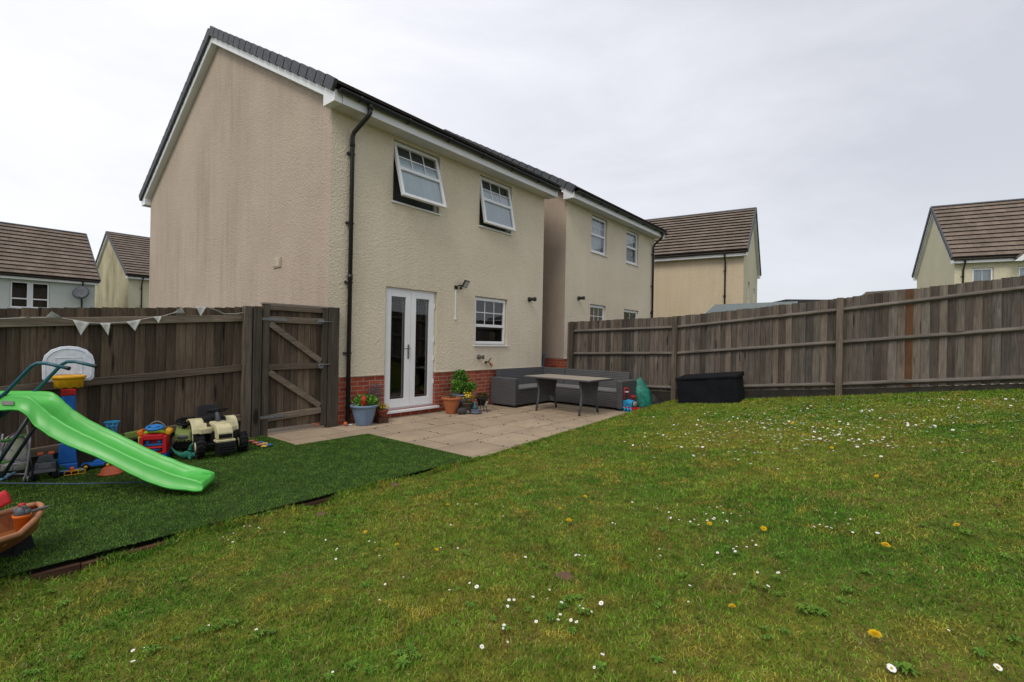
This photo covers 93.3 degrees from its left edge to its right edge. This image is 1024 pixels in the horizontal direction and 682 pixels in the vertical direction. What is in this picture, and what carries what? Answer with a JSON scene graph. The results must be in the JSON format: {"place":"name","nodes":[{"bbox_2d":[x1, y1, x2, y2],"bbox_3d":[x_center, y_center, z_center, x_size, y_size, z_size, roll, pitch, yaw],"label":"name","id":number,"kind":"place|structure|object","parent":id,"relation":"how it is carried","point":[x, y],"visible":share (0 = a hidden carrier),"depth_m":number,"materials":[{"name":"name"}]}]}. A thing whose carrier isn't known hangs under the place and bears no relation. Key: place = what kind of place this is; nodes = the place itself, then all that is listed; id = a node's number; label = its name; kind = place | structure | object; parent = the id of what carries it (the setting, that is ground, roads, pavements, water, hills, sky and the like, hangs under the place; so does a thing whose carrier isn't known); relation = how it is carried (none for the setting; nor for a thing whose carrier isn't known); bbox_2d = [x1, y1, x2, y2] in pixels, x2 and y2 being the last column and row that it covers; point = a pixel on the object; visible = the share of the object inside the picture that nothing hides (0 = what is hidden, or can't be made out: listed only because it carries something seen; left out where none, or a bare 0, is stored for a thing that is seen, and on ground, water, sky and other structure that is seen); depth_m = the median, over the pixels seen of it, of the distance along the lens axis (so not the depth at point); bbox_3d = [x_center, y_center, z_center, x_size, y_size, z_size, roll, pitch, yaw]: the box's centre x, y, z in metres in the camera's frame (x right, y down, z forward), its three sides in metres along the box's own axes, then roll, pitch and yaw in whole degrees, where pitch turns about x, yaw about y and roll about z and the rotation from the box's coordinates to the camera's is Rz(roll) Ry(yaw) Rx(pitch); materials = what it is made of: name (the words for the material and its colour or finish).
{"place":"outdoors","nodes":[
{"label":"outdoors","id":0,"kind":"place"},
{"bbox_2d":[268,424,316,432],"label":"side path","id":1,"kind":"structure","parent":0,"point":[289,428],"depth_m":7.51,"materials":[{"name":"grey concrete"}]},
{"bbox_2d":[267,401,628,463],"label":"patio","id":2,"kind":"structure","parent":0,"point":[504,430],"depth_m":7.66,"materials":[{"name":"beige stone"}]},
{"bbox_2d":[324,307,339,427],"bbox_3d":[-2.834,0.510,7.606,0.095,2.075,0.180,1,0,39],"label":"gate post","id":3,"kind":"object","parent":2,"relation":"on","point":[332,372],"visible":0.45,"depth_m":7.57,"materials":[{"name":"brown wood"}]},
{"bbox_2d":[350,393,380,425],"bbox_3d":[-2.380,1.097,7.841,0.443,0.518,0.498,1,0,39],"label":"planter","id":4,"kind":"object","parent":2,"relation":"on","point":[364,408],"visible":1,"depth_m":7.70,"materials":[{"name":"ceramic"}]},
{"bbox_2d":[368,381,383,422],"bbox_3d":[-2.305,1.013,8.137,0.299,0.689,0.293,1,0,-18],"label":"potted lavender","id":5,"kind":"object","parent":2,"relation":"on","point":[374,392],"visible":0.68,"depth_m":8.11,"materials":[{"name":"plant"}]},
{"bbox_2d":[375,416,387,423],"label":"brick block","id":6,"kind":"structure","parent":2,"relation":"on","point":[379,420],"depth_m":7.99,"materials":[{"name":"brown brick"}]},
{"bbox_2d":[376,403,388,416],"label":"potted flowers","id":7,"kind":"object","parent":6,"relation":"on","point":[383,412],"visible":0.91,"depth_m":8.00,"materials":[{"name":"brown ceramic"}]},
{"bbox_2d":[441,390,461,413],"bbox_3d":[-1.151,1.150,9.206,0.384,0.458,0.386,1,0,39],"label":"terracotta pot","id":8,"kind":"object","parent":2,"relation":"on","point":[451,403],"visible":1,"depth_m":9.10,"materials":[{"name":"ceramic"}]},
{"bbox_2d":[457,408,469,414],"bbox_3d":[-0.917,1.328,9.136,0.264,0.149,0.144,1,0,-31],"label":"hedgehog ornament","id":9,"kind":"object","parent":2,"relation":"on","point":[461,411],"visible":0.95,"depth_m":9.07,"materials":[{"name":"stone"}]},
{"bbox_2d":[450,369,477,408],"bbox_3d":[-0.983,0.960,9.600,0.408,0.844,0.751,1,0,39],"label":"potted shrub","id":10,"kind":"object","parent":2,"relation":"on","point":[459,382],"visible":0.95,"depth_m":9.49,"materials":[{"name":"green plant"}]},
{"bbox_2d":[458,392,474,413],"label":"potted flowers","id":11,"kind":"object","parent":2,"relation":"on","point":[467,404],"visible":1,"depth_m":9.20,"materials":[{"name":"yellow plant"}]},
{"bbox_2d":[473,392,490,409],"bbox_3d":[-0.589,1.197,9.550,0.321,0.388,0.388,1,0,39],"label":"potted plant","id":12,"kind":"object","parent":2,"relation":"on","point":[481,400],"visible":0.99,"depth_m":9.48,"materials":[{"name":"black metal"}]},
{"bbox_2d":[374,403,610,444],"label":"leaf litter","id":13,"kind":"object","parent":2,"relation":"on","point":[496,416],"visible":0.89,"depth_m":8.40,"materials":[{"name":"brown plant"}]},
{"bbox_2d":[491,367,635,410],"bbox_3d":[1.114,1.030,10.485,2.498,0.782,1.958,1,0,39],"label":"corner sofa","id":14,"kind":"object","parent":2,"relation":"on","point":[513,387],"visible":0.7,"depth_m":10.58,"materials":[{"name":"grey wicker"}]},
{"bbox_2d":[524,374,612,415],"bbox_3d":[1.114,1.075,9.742,1.550,0.704,0.905,1,0,39],"label":"garden table","id":15,"kind":"object","parent":2,"relation":"on","point":[547,383],"visible":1,"depth_m":9.63,"materials":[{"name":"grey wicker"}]},
{"bbox_2d":[622,387,638,411],"bbox_3d":[2.425,1.202,9.854,0.200,0.485,0.360,1,0,-26],"label":"toy train","id":16,"kind":"object","parent":2,"relation":"on","point":[629,405],"visible":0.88,"depth_m":9.80,"materials":[{"name":"blue plastic"}]},
{"bbox_2d":[0,386,920,578],"bbox_3d":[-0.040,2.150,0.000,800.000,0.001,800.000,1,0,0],"label":"ground","id":17,"kind":"structure","parent":0,"point":[93,556],"depth_m":4.89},
{"bbox_2d":[0,221,100,308],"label":"house","id":18,"kind":"structure","parent":17,"relation":"on","point":[41,267],"depth_m":25.60,"materials":[{"name":"brown tile"}]},
{"bbox_2d":[9,280,34,307],"bbox_3d":[-24.869,-2.335,24.394,0.535,1.750,1.100,1,0,39],"label":"window","id":19,"kind":"structure","parent":18,"relation":"in","point":[17,298],"depth_m":24.50,"materials":[{"name":"white plastic"}]},
{"bbox_2d":[24,282,49,307],"bbox_3d":[-24.396,-2.327,24.976,0.535,1.750,1.100,1,0,39],"label":"window","id":20,"kind":"structure","parent":18,"relation":"in","point":[42,290],"depth_m":25.09,"materials":[{"name":"white plastic"}]},
{"bbox_2d":[95,231,149,307],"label":"house","id":21,"kind":"structure","parent":17,"relation":"on","point":[122,261],"depth_m":33.41,"materials":[{"name":"beige paint"}]},
{"bbox_2d":[0,434,471,577],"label":"artificial turf","id":22,"kind":"structure","parent":17,"relation":"on","point":[190,503],"depth_m":4.36,"materials":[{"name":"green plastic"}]},
{"bbox_2d":[0,425,31,482],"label":"doll pushchair","id":23,"kind":"object","parent":22,"relation":"on","point":[21,461],"visible":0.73,"depth_m":4.80,"materials":[{"name":"fabric"}]},
{"bbox_2d":[0,501,44,557],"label":"sand and water table","id":24,"kind":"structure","parent":22,"relation":"on","point":[13,542],"depth_m":3.06,"materials":[{"name":"brown plastic"}]},
{"bbox_2d":[0,490,11,507],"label":"toy scoop","id":25,"kind":"object","parent":24,"relation":"on","point":[5,498],"visible":1,"depth_m":3.06,"materials":[{"name":"red plastic"}]},
{"bbox_2d":[12,503,31,531],"bbox_3d":[-3.041,1.091,3.000,0.089,0.166,0.089,1,0,-40],"label":"toy bucket","id":26,"kind":"object","parent":24,"relation":"in","point":[22,512],"visible":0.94,"depth_m":2.98,"materials":[{"name":"orange plastic"}]},
{"bbox_2d":[31,505,51,512],"bbox_3d":[-3.059,1.086,3.107,0.039,0.023,0.158,1,0,15],"label":"toy spade","id":27,"kind":"object","parent":24,"relation":"on","point":[38,509],"visible":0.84,"depth_m":3.13,"materials":[{"name":"grey plastic"}]},
{"bbox_2d":[31,451,58,480],"bbox_3d":[-4.697,1.253,4.870,0.202,0.269,0.151,1,0,-41],"label":"toy truck","id":28,"kind":"object","parent":22,"relation":"on","point":[45,463],"visible":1,"depth_m":4.83,"materials":[{"name":"grey plastic"}]},
{"bbox_2d":[47,459,68,474],"bbox_3d":[-4.708,1.310,5.023,0.176,0.152,0.138,1,0,29],"label":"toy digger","id":29,"kind":"object","parent":22,"relation":"on","point":[62,467],"visible":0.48,"depth_m":4.98,"materials":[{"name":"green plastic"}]},
{"bbox_2d":[42,346,94,474],"bbox_3d":[-4.623,0.719,5.038,0.413,1.330,0.270,1,0,-43],"label":"toy basketball hoop","id":30,"kind":"object","parent":22,"relation":"on","point":[77,375],"visible":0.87,"depth_m":5.06,"materials":[{"name":"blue plastic"}]},
{"bbox_2d":[60,467,83,473],"bbox_3d":[-4.575,1.341,5.022,0.161,0.065,0.164,1,0,8],"label":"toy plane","id":31,"kind":"object","parent":22,"relation":"on","point":[71,468],"visible":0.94,"depth_m":5.00,"materials":[{"name":"grey plastic"}]},
{"bbox_2d":[0,482,147,483],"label":"pole","id":32,"kind":"object","parent":22,"relation":"on","point":[77,483],"visible":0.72,"depth_m":4.41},
{"bbox_2d":[64,469,85,475],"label":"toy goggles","id":33,"kind":"object","parent":22,"relation":"on","point":[78,470],"visible":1,"depth_m":4.97,"materials":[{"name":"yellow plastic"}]},
{"bbox_2d":[81,459,110,469],"bbox_3d":[-4.496,1.331,5.246,0.260,0.086,0.150,1,0,-36],"label":"toy car","id":34,"kind":"object","parent":22,"relation":"on","point":[87,465],"visible":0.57,"depth_m":5.20,"materials":[{"name":"blue plastic"}]},
{"bbox_2d":[0,360,214,491],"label":"slide","id":35,"kind":"object","parent":22,"relation":"on","point":[54,416],"visible":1,"depth_m":4.21,"materials":[{"name":"green plastic"}]},
{"bbox_2d":[97,465,122,476],"bbox_3d":[-4.126,1.327,4.972,0.190,0.078,0.220,1,0,39],"label":"sand mould","id":36,"kind":"object","parent":22,"relation":"on","point":[111,470],"visible":0.9,"depth_m":4.92,"materials":[{"name":"orange plastic"}]},
{"bbox_2d":[103,420,120,432],"bbox_3d":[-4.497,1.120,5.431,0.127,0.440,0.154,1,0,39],"label":"basket","id":37,"kind":"object","parent":22,"relation":"on","point":[106,423],"visible":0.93,"depth_m":5.42,"materials":[{"name":"blue plastic"}]},
{"bbox_2d":[0,306,252,480],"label":"fence","id":38,"kind":"object","parent":22,"relation":"on","point":[168,370],"visible":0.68,"depth_m":5.74,"materials":[{"name":"brown wood"}]},
{"bbox_2d":[0,306,242,334],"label":"bunting","id":39,"kind":"object","parent":38,"relation":"attached to","point":[81,326],"visible":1,"depth_m":5.46,"materials":[{"name":"white fabric"}]},
{"bbox_2d":[137,421,172,456],"bbox_3d":[-4.052,1.136,5.487,0.323,0.437,0.215,1,0,-26],"label":"activity walker","id":40,"kind":"object","parent":22,"relation":"on","point":[154,437],"visible":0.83,"depth_m":5.43,"materials":[{"name":"red plastic"}]},
{"bbox_2d":[169,417,194,455],"bbox_3d":[-3.965,1.133,5.869,0.299,0.417,0.462,1,0,-27],"label":"ride on toy","id":41,"kind":"object","parent":22,"relation":"on","point":[182,438],"visible":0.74,"depth_m":5.71,"materials":[{"name":"green plastic"}]},
{"bbox_2d":[171,443,194,459],"bbox_3d":[-3.720,1.259,5.518,0.332,0.161,0.149,1,0,-11],"label":"toy lizard","id":42,"kind":"object","parent":22,"relation":"on","point":[189,453],"visible":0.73,"depth_m":5.50,"materials":[{"name":"teal plastic"}]},
{"bbox_2d":[186,404,248,458],"bbox_3d":[-3.548,1.065,5.815,0.744,0.545,0.570,1,0,42],"label":"pedal tractor","id":43,"kind":"object","parent":22,"relation":"on","point":[219,433],"visible":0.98,"depth_m":5.71,"materials":[{"name":"beige plastic"}]},
{"bbox_2d":[250,306,261,436],"bbox_3d":[-3.557,0.577,6.704,0.120,2.115,0.100,1,0,39],"label":"gate post","id":44,"kind":"object","parent":22,"relation":"on","point":[256,370],"visible":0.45,"depth_m":6.66,"materials":[{"name":"brown wood"}]},
{"bbox_2d":[260,302,331,435],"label":"garden gate","id":45,"kind":"structure","parent":44,"relation":"attached to","point":[294,364],"depth_m":7.13,"materials":[{"name":"wood"}]},
{"bbox_2d":[139,26,561,425],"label":"house","id":46,"kind":"structure","parent":17,"relation":"on","point":[274,177],"depth_m":9.38,"materials":[{"name":"beige paint"}]},
{"bbox_2d":[384,286,439,413],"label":"patio door","id":47,"kind":"structure","parent":46,"relation":"in","point":[410,314],"depth_m":9.27,"materials":[{"name":"white plastic"}]},
{"bbox_2d":[391,141,446,215],"bbox_3d":[-1.845,-3.015,9.026,0.749,1.500,1.490,1,0,39],"label":"window","id":48,"kind":"structure","parent":46,"relation":"in","point":[416,174],"depth_m":8.91,"materials":[{"name":"white plastic"}]},
{"bbox_2d":[454,280,469,319],"bbox_3d":[-0.994,-0.824,9.780,0.204,0.812,0.313,1,0,39],"label":"floodlight","id":49,"kind":"object","parent":46,"relation":"attached to","point":[465,284],"visible":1,"depth_m":9.73,"materials":[{"name":"white plastic"}]},
{"bbox_2d":[473,296,508,346],"bbox_3d":[-0.627,-0.432,10.756,0.535,1.440,1.470,1,0,39],"label":"window","id":50,"kind":"structure","parent":46,"relation":"in","point":[489,312],"depth_m":11.02,"materials":[{"name":"white plastic"}]},
{"bbox_2d":[478,176,515,235],"bbox_3d":[-0.481,-2.994,10.779,0.660,1.490,1.470,1,0,39],"label":"window","id":51,"kind":"structure","parent":46,"relation":"in","point":[495,198],"depth_m":10.67,"materials":[{"name":"white plastic"}]},
{"bbox_2d":[444,129,667,390],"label":"house","id":52,"kind":"structure","parent":17,"relation":"on","point":[598,258],"depth_m":13.79,"materials":[{"name":"beige paint"}]},
{"bbox_2d":[590,304,603,320],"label":"window","id":53,"kind":"structure","parent":52,"relation":"in","point":[596,311],"depth_m":14.97,"materials":[{"name":"white plastic"}]},
{"bbox_2d":[591,216,607,256],"bbox_3d":[2.406,-3.116,14.433,0.535,1.480,1.340,1,0,39],"label":"window","id":54,"kind":"structure","parent":52,"relation":"in","point":[598,225],"depth_m":14.49,"materials":[{"name":"white plastic"}]},
{"bbox_2d":[624,309,636,318],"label":"window","id":55,"kind":"structure","parent":52,"relation":"in","point":[628,314],"depth_m":16.75,"materials":[{"name":"white plastic"}]},
{"bbox_2d":[626,231,639,266],"bbox_3d":[3.820,-3.090,16.176,0.535,1.480,1.310,1,0,39],"label":"window","id":56,"kind":"structure","parent":52,"relation":"in","point":[631,251],"depth_m":16.28,"materials":[{"name":"white plastic"}]},
{"bbox_2d":[706,301,797,390],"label":"shed","id":57,"kind":"structure","parent":17,"relation":"on","point":[722,307],"depth_m":13.69,"materials":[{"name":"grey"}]},
{"bbox_2d":[863,288,916,294],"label":"house","id":58,"kind":"structure","parent":17,"relation":"on","point":[869,293],"depth_m":65.26,"materials":[{"name":"grey tile"}]},
{"bbox_2d":[471,401,480,414],"bbox_3d":[-0.685,1.268,9.212,0.210,0.240,0.210,1,0,39],"label":"bird ornament","id":59,"kind":"object","parent":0,"point":[475,410],"visible":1,"depth_m":9.15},
{"bbox_2d":[0,388,1023,681],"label":"lawn","id":60,"kind":"structure","parent":0,"point":[812,625],"depth_m":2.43,"materials":[{"name":"plant"}]},
{"bbox_2d":[68,651,83,659],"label":"weed clump","id":61,"kind":"object","parent":60,"relation":"on","point":[75,655],"visible":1,"depth_m":2.08,"materials":[{"name":"green plant"}]},
{"bbox_2d":[141,644,160,653],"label":"weed clump","id":62,"kind":"object","parent":60,"relation":"on","point":[149,649],"visible":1,"depth_m":2.08,"materials":[{"name":"green plant"}]},
{"bbox_2d":[195,626,207,633],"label":"weed clump","id":63,"kind":"object","parent":60,"relation":"on","point":[202,629],"visible":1,"depth_m":2.21,"materials":[{"name":"green plant"}]},
{"bbox_2d":[208,623,222,629],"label":"weed clump","id":64,"kind":"object","parent":60,"relation":"on","point":[216,626],"visible":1,"depth_m":2.21,"materials":[{"name":"green plant"}]},
{"bbox_2d":[16,472,426,579],"bbox_3d":[-2.576,1.494,3.132,0.040,0.238,6.700,1,0,39],"label":"timber edging","id":65,"kind":"object","parent":60,"relation":"on","point":[60,571],"visible":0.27,"depth_m":2.99,"materials":[{"name":"brown wood"}]},
{"bbox_2d":[226,618,239,625],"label":"weed clump","id":66,"kind":"object","parent":60,"relation":"on","point":[232,622],"visible":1,"depth_m":2.24,"materials":[{"name":"green plant"}]},
{"bbox_2d":[252,629,265,638],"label":"weed clump","id":67,"kind":"object","parent":60,"relation":"on","point":[258,634],"visible":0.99,"depth_m":2.12,"materials":[{"name":"green plant"}]},
{"bbox_2d":[322,669,334,679],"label":"weed clump","id":68,"kind":"object","parent":60,"relation":"on","point":[329,674],"visible":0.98,"depth_m":1.78,"materials":[{"name":"green plant"}]},
{"bbox_2d":[343,659,357,670],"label":"weed clump","id":69,"kind":"object","parent":60,"relation":"on","point":[350,664],"visible":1,"depth_m":1.82,"materials":[{"name":"green plant"}]},
{"bbox_2d":[358,580,369,588],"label":"weed clump","id":70,"kind":"object","parent":60,"relation":"on","point":[366,584],"visible":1,"depth_m":2.50,"materials":[{"name":"green plant"}]},
{"bbox_2d":[362,666,377,672],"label":"weed clump","id":71,"kind":"object","parent":60,"relation":"on","point":[369,669],"visible":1,"depth_m":1.78,"materials":[{"name":"green plant"}]},
{"bbox_2d":[395,653,409,669],"bbox_3d":[-0.409,1.197,1.807,0.061,0.013,0.088,1,0,27],"label":"weed clump","id":72,"kind":"object","parent":60,"relation":"on","point":[403,660],"visible":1,"depth_m":1.81,"materials":[{"name":"green plant"}]},
{"bbox_2d":[404,643,416,654],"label":"weed clump","id":73,"kind":"object","parent":60,"relation":"on","point":[411,648],"visible":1,"depth_m":1.88,"materials":[{"name":"green plant"}]},
{"bbox_2d":[543,612,556,620],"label":"weed clump","id":74,"kind":"object","parent":60,"relation":"on","point":[551,616],"visible":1,"depth_m":2.01,"materials":[{"name":"green plant"}]},
{"bbox_2d":[555,571,573,580],"bbox_3d":[0.262,1.149,2.391,0.100,0.028,0.088,1,0,0],"label":"earth mound","id":75,"kind":"object","parent":60,"relation":"on","point":[565,575],"visible":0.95,"depth_m":2.38,"materials":[{"name":"brown soil"}]},
{"bbox_2d":[562,594,576,601],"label":"weed clump","id":76,"kind":"object","parent":60,"relation":"on","point":[568,597],"visible":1,"depth_m":2.13,"materials":[{"name":"green plant"}]},
{"bbox_2d":[573,605,587,613],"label":"weed clump","id":77,"kind":"object","parent":60,"relation":"on","point":[580,609],"visible":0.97,"depth_m":2.03,"materials":[{"name":"green plant"}]},
{"bbox_2d":[594,660,606,670],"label":"weed clump","id":78,"kind":"object","parent":60,"relation":"on","point":[599,665],"visible":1,"depth_m":1.67,"materials":[{"name":"green plant"}]},
{"bbox_2d":[649,655,665,662],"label":"weed clump","id":79,"kind":"object","parent":60,"relation":"on","point":[657,658],"visible":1,"depth_m":1.68,"materials":[{"name":"green plant"}]},
{"bbox_2d":[675,371,744,403],"bbox_3d":[4.005,0.994,9.758,1.190,0.689,0.590,-7,-5,39],"label":"storage box","id":80,"kind":"object","parent":60,"relation":"on","point":[724,387],"visible":0.84,"depth_m":9.52,"materials":[{"name":"black plastic"}]},
{"bbox_2d":[776,626,791,632],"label":"weed clump","id":81,"kind":"object","parent":60,"relation":"on","point":[784,629],"visible":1,"depth_m":1.77,"materials":[{"name":"green plant"}]},
{"bbox_2d":[567,276,1023,400],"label":"fence","id":82,"kind":"object","parent":60,"relation":"on","point":[961,336],"visible":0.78,"depth_m":8.72,"materials":[{"name":"brown wood"}]},
{"bbox_2d":[796,603,812,613],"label":"weed clump","id":83,"kind":"object","parent":60,"relation":"on","point":[800,606],"visible":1,"depth_m":1.90,"materials":[{"name":"green plant"}]},
{"bbox_2d":[802,602,818,613],"bbox_3d":[1.177,1.046,1.888,0.065,0.020,0.080,6,5,-1],"label":"weed clump","id":84,"kind":"object","parent":60,"relation":"on","point":[811,608],"visible":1,"depth_m":1.89,"materials":[{"name":"green plant"}]},
{"bbox_2d":[814,606,830,614],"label":"weed clump","id":85,"kind":"object","parent":60,"relation":"on","point":[824,611],"visible":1,"depth_m":1.87,"materials":[{"name":"green plant"}]},
{"bbox_2d":[652,397,1019,468],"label":"daisies","id":86,"kind":"object","parent":60,"relation":"on","point":[845,426],"visible":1,"depth_m":5.47,"materials":[{"name":"white plant"}]},
{"bbox_2d":[838,584,857,591],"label":"weed clump","id":87,"kind":"object","parent":60,"relation":"on","point":[849,588],"visible":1,"depth_m":2.01,"materials":[{"name":"green plant"}]},
{"bbox_2d":[867,629,881,642],"bbox_3d":[1.260,1.041,1.681,0.041,0.071,0.042,1,0,29],"label":"dandelion","id":88,"kind":"object","parent":60,"relation":"on","point":[875,632],"visible":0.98,"depth_m":1.68,"materials":[{"name":"yellow plant"}]},
{"bbox_2d":[887,663,896,672],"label":"daisy","id":89,"kind":"object","parent":60,"relation":"on","point":[891,667],"visible":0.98,"depth_m":1.52,"materials":[{"name":"white plant"}]},
{"bbox_2d":[896,661,920,676],"bbox_3d":[1.243,1.027,1.516,0.072,0.020,0.061,1,0,-30],"label":"weed clump","id":90,"kind":"object","parent":60,"relation":"on","point":[906,665],"visible":1,"depth_m":1.52,"materials":[{"name":"green plant"}]},
{"bbox_2d":[971,646,992,657],"bbox_3d":[1.518,1.008,1.569,0.065,0.013,0.052,1,0,-8],"label":"weed clump","id":91,"kind":"object","parent":60,"relation":"on","point":[980,650],"visible":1,"depth_m":1.57,"materials":[{"name":"green plant"}]},
{"bbox_2d":[992,663,1002,673],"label":"daisy","id":92,"kind":"object","parent":60,"relation":"on","point":[998,667],"visible":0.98,"depth_m":1.47,"materials":[{"name":"white plant"}]},
{"bbox_2d":[997,551,1014,558],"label":"weed clump","id":93,"kind":"object","parent":60,"relation":"on","point":[1005,554],"visible":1,"depth_m":2.20,"materials":[{"name":"green plant"}]},
{"bbox_2d":[1007,635,1022,641],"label":"weed clump","id":94,"kind":"object","parent":60,"relation":"on","point":[1013,638],"visible":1,"depth_m":1.62,"materials":[{"name":"green plant"}]},
{"bbox_2d":[0,0,1023,302],"label":"sky","id":95,"kind":"structure","parent":0,"point":[843,123],"materials":[{"name":"white"}]},
{"bbox_2d":[645,207,760,317],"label":"house","id":96,"kind":"structure","parent":0,"point":[704,263],"depth_m":22.85,"materials":[{"name":"beige paint"}]},
{"bbox_2d":[775,299,819,302],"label":"garage","id":97,"kind":"structure","parent":0,"point":[800,300],"depth_m":26.90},
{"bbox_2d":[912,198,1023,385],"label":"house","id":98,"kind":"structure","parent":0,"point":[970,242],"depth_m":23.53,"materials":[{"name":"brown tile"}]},
{"bbox_2d":[972,268,992,281],"bbox_3d":[21.945,-2.845,22.646,1.160,1.500,0.535,1,0,27],"label":"window","id":99,"kind":"structure","parent":98,"relation":"in","point":[978,274],"depth_m":22.56,"materials":[{"name":"white plastic"}]},
{"bbox_2d":[1018,266,1023,275],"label":"window","id":100,"kind":"structure","parent":98,"relation":"in","point":[1020,269],"depth_m":21.93,"materials":[{"name":"white plastic"}]},
{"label":"soil bed","id":101,"kind":"structure","parent":0,"visible":0},
{"bbox_2d":[636,377,651,406],"bbox_3d":[2.855,1.113,10.563,0.474,0.641,0.350,1,0,-16],"label":"garden sack","id":102,"kind":"object","parent":101,"relation":"on","point":[643,396],"visible":0.72,"depth_m":10.41,"materials":[{"name":"green plastic"}]},
{"bbox_3d":[-4.339,1.267,5.596,0.140,0.185,0.180,1,0,39],"label":"toy stool","id":103,"kind":"object","parent":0,"visible":0},
{"bbox_2d":[124,430,138,437],"bbox_3d":[-4.335,1.068,5.598,0.060,0.084,0.243,1,0,39],"label":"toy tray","id":104,"kind":"object","parent":103,"relation":"on","point":[132,434],"visible":0.34,"depth_m":5.53,"materials":[{"name":"plastic"}]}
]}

